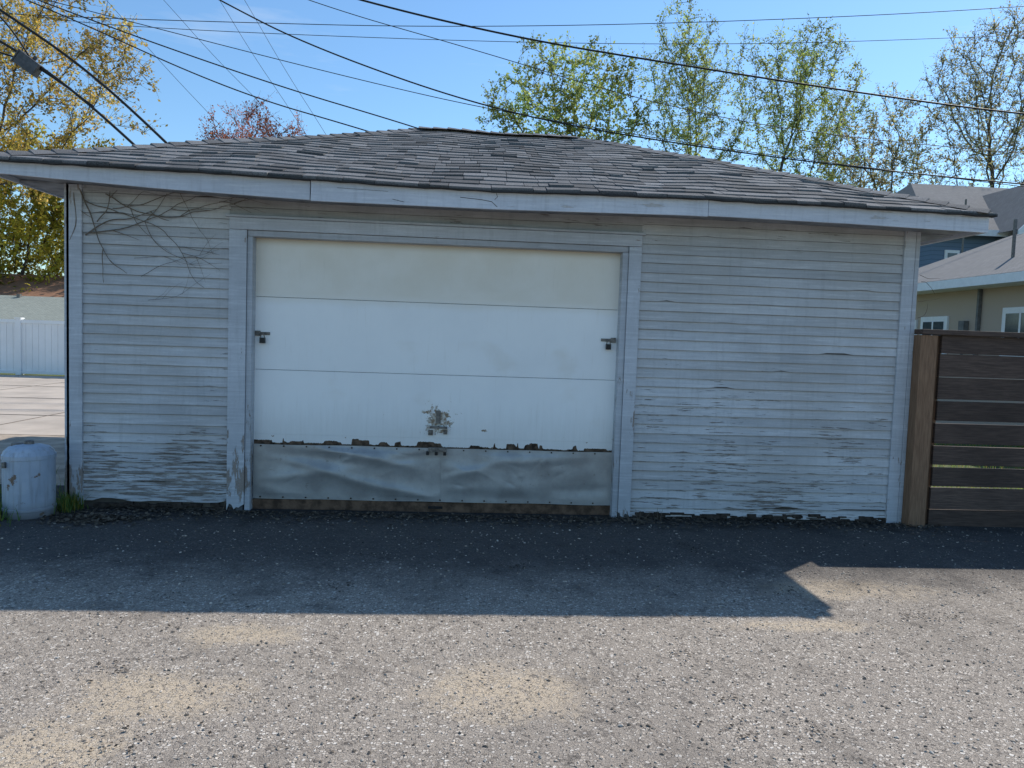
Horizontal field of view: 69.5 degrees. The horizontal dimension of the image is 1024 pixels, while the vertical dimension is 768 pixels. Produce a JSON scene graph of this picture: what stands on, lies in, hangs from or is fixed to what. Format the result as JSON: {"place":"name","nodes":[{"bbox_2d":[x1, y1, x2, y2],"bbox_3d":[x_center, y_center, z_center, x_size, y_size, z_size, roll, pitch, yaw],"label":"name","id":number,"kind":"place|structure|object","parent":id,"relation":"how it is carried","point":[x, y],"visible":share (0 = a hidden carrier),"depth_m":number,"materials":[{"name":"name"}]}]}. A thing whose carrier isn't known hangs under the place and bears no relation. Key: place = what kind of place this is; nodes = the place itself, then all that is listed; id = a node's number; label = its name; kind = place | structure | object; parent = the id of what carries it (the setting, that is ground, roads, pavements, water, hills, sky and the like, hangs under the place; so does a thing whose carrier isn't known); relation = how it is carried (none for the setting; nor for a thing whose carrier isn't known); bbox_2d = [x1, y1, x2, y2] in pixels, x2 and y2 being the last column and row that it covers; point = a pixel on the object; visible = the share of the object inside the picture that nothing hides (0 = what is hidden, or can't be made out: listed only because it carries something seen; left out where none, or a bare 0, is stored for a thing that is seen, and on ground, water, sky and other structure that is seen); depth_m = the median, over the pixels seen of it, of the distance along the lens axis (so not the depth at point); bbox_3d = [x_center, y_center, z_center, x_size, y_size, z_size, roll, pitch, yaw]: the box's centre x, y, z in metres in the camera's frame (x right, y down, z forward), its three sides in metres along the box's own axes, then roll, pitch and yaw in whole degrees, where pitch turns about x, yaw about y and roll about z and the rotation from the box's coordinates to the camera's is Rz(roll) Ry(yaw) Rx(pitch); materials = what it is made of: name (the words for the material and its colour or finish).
{"place":"outdoors","nodes":[
{"label":"outdoors","id":0,"kind":"place"},
{"bbox_2d":[0,126,997,522],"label":"detached garage","id":1,"kind":"structure","parent":0,"point":[462,320],"depth_m":5.64,"materials":[{"name":"paint"}]},
{"bbox_2d":[70,188,269,299],"bbox_3d":[-2.256,-0.990,5.374,1.871,0.786,0.029,2,4,-3],"label":"climbing vine","id":2,"kind":"object","parent":1,"relation":"attached to","point":[96,232],"visible":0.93,"depth_m":5.34,"materials":[{"name":"brown plant"}]},
{"bbox_2d":[252,238,620,514],"bbox_3d":[-0.574,-0.033,5.654,2.780,2.064,0.110,2,4,-4],"label":"garage door","id":3,"kind":"structure","parent":1,"relation":"in","point":[389,377],"depth_m":5.65,"materials":[{"name":"paint"}]},
{"bbox_2d":[919,275,938,317],"bbox_3d":[3.258,-0.587,5.771,0.182,0.522,0.004,2,4,-4],"label":"corner twig","id":4,"kind":"object","parent":1,"relation":"attached to","point":[931,288],"visible":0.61,"depth_m":5.76,"materials":[{"name":"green plant"}]},
{"bbox_2d":[0,0,1023,186],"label":"overhead power lines","id":5,"kind":"object","parent":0,"point":[27,63],"visible":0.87,"depth_m":17.33,"materials":[{"name":"black rubber"}]},
{"bbox_2d":[0,373,1023,488],"bbox_3d":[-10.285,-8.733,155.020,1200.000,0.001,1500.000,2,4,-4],"label":"ground","id":6,"kind":"structure","parent":0,"point":[1005,467],"depth_m":10.97,"materials":[{"name":"green plant"}]},
{"bbox_2d":[0,294,63,324],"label":"neighbour shed","id":7,"kind":"structure","parent":6,"relation":"on","point":[34,307],"depth_m":22.45,"materials":[{"name":"beige paint"}]},
{"bbox_2d":[0,375,64,435],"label":"concrete lot","id":8,"kind":"structure","parent":6,"relation":"on","point":[38,401],"depth_m":12.02,"materials":[{"name":"beige concrete"}]},
{"bbox_2d":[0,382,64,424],"bbox_3d":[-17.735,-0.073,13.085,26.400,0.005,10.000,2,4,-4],"label":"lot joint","id":9,"kind":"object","parent":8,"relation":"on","point":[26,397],"depth_m":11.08,"materials":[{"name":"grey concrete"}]},
{"bbox_2d":[0,434,64,484],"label":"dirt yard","id":10,"kind":"structure","parent":6,"relation":"on","point":[56,443],"depth_m":8.31,"materials":[{"name":"grey concrete"}]},
{"bbox_2d":[0,317,64,374],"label":"vinyl fence","id":11,"kind":"object","parent":6,"relation":"on","point":[34,347],"visible":0.54,"depth_m":18.60,"materials":[{"name":"white plastic"}]},
{"bbox_2d":[0,112,114,291],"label":"maple tree","id":12,"kind":"object","parent":6,"relation":"on","point":[16,231],"visible":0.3,"depth_m":29.40,"materials":[{"name":"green plant"}]},
{"bbox_2d":[0,0,167,210],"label":"maple tree","id":13,"kind":"object","parent":6,"relation":"on","point":[85,52],"visible":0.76,"depth_m":25.86,"materials":[{"name":"yellow plant"}]},
{"bbox_2d":[196,91,306,139],"bbox_3d":[-12.393,-7.679,35.414,6.220,12.766,5.307,4,4,32],"label":"redbud tree","id":14,"kind":"object","parent":6,"relation":"on","point":[265,132],"visible":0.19,"depth_m":34.82,"materials":[{"name":"pink plant"}]},
{"bbox_2d":[0,484,1023,767],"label":"gravel alley","id":15,"kind":"structure","parent":6,"relation":"on","point":[484,574],"depth_m":3.31,"materials":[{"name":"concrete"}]},
{"bbox_2d":[1,440,56,519],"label":"metal tank","id":16,"kind":"object","parent":15,"relation":"on","point":[28,467],"visible":0.98,"depth_m":5.08,"materials":[{"name":"metal"}]},
{"bbox_2d":[0,464,91,526],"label":"grass tufts","id":17,"kind":"object","parent":15,"relation":"on","point":[66,504],"visible":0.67,"depth_m":5.36,"materials":[{"name":"green plant"}]},
{"bbox_2d":[28,506,945,535],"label":"leaf litter","id":18,"kind":"object","parent":15,"relation":"on","point":[78,517],"visible":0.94,"depth_m":5.49,"materials":[{"name":"brown plant"}]},
{"bbox_2d":[61,497,916,528],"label":"fallen twigs","id":19,"kind":"object","parent":15,"relation":"on","point":[615,515],"visible":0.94,"depth_m":5.60,"materials":[{"name":"brown wood"}]},
{"bbox_2d":[901,329,1023,527],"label":"wooden slat fence","id":20,"kind":"object","parent":15,"relation":"on","point":[924,502],"visible":0.94,"depth_m":5.78,"materials":[{"name":"brown wood"}]},
{"bbox_2d":[475,30,665,144],"bbox_3d":[2.647,-8.898,35.122,8.641,16.285,5.649,3,4,18],"label":"elm tree","id":21,"kind":"object","parent":6,"relation":"on","point":[575,96],"visible":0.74,"depth_m":34.42,"materials":[{"name":"green plant"}]},
{"bbox_2d":[626,0,762,162],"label":"elm tree","id":22,"kind":"object","parent":6,"relation":"on","point":[694,96],"visible":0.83,"depth_m":35.99,"materials":[{"name":"green plant"}]},
{"bbox_2d":[724,12,883,185],"bbox_3d":[13.933,-8.971,36.295,6.702,17.073,5.846,0,4,-31],"label":"elm tree","id":23,"kind":"object","parent":6,"relation":"on","point":[798,117],"visible":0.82,"depth_m":35.56,"materials":[{"name":"green plant"}]},
{"bbox_2d":[802,81,970,192],"bbox_3d":[19.292,-8.075,38.403,8.448,15.397,6.076,2,4,-4],"label":"elm tree","id":24,"kind":"object","parent":6,"relation":"on","point":[895,157],"visible":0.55,"depth_m":37.54,"materials":[{"name":"green plant"}]},
{"bbox_2d":[888,0,1023,187],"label":"elm tree","id":25,"kind":"object","parent":6,"relation":"on","point":[1012,140],"visible":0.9,"depth_m":37.31,"materials":[{"name":"green plant"}]},
{"bbox_2d":[961,199,966,252],"bbox_3d":[14.155,-2.712,23.375,0.040,6.200,0.040,2,4,-4],"label":"vent pipe","id":26,"kind":"object","parent":6,"relation":"on","point":[962,248],"visible":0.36,"depth_m":23.25,"materials":[{"name":"metal"}]},
{"bbox_2d":[914,219,1023,425],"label":"neighbour garage","id":27,"kind":"structure","parent":6,"relation":"on","point":[980,288],"depth_m":13.15,"materials":[{"name":"beige paint"}]},
{"bbox_2d":[920,307,1023,356],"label":"windows","id":28,"kind":"structure","parent":27,"relation":"in","point":[1012,317],"depth_m":12.22,"materials":[{"name":"white glass"}]},
{"bbox_2d":[933,443,1023,488],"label":"grass yard","id":29,"kind":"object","parent":6,"relation":"on","point":[978,466],"depth_m":8.97,"materials":[{"name":"green plant"}]},
{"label":"walls","id":30,"kind":"object","parent":6,"relation":"on","visible":0},
{"bbox_2d":[0,273,63,296],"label":"roof","id":31,"kind":"structure","parent":30,"relation":"on","point":[53,288],"depth_m":28.77,"materials":[{"name":"metal"}]},
{"bbox_2d":[0,0,1023,275],"label":"sky","id":32,"kind":"structure","parent":0,"point":[449,68],"materials":[{"name":"blue"}]},
{"bbox_2d":[919,236,1001,267],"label":"walls","id":33,"kind":"structure","parent":0,"point":[931,253],"depth_m":24.39,"materials":[{"name":"blue"}]},
{"bbox_2d":[897,183,1023,232],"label":"roof","id":34,"kind":"structure","parent":33,"relation":"on","point":[1006,205],"depth_m":26.74,"materials":[{"name":"grey"}]},
{"bbox_2d":[944,225,1023,258],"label":"white trim","id":35,"kind":"structure","parent":34,"relation":"attached to","point":[1001,234],"depth_m":23.99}
]}

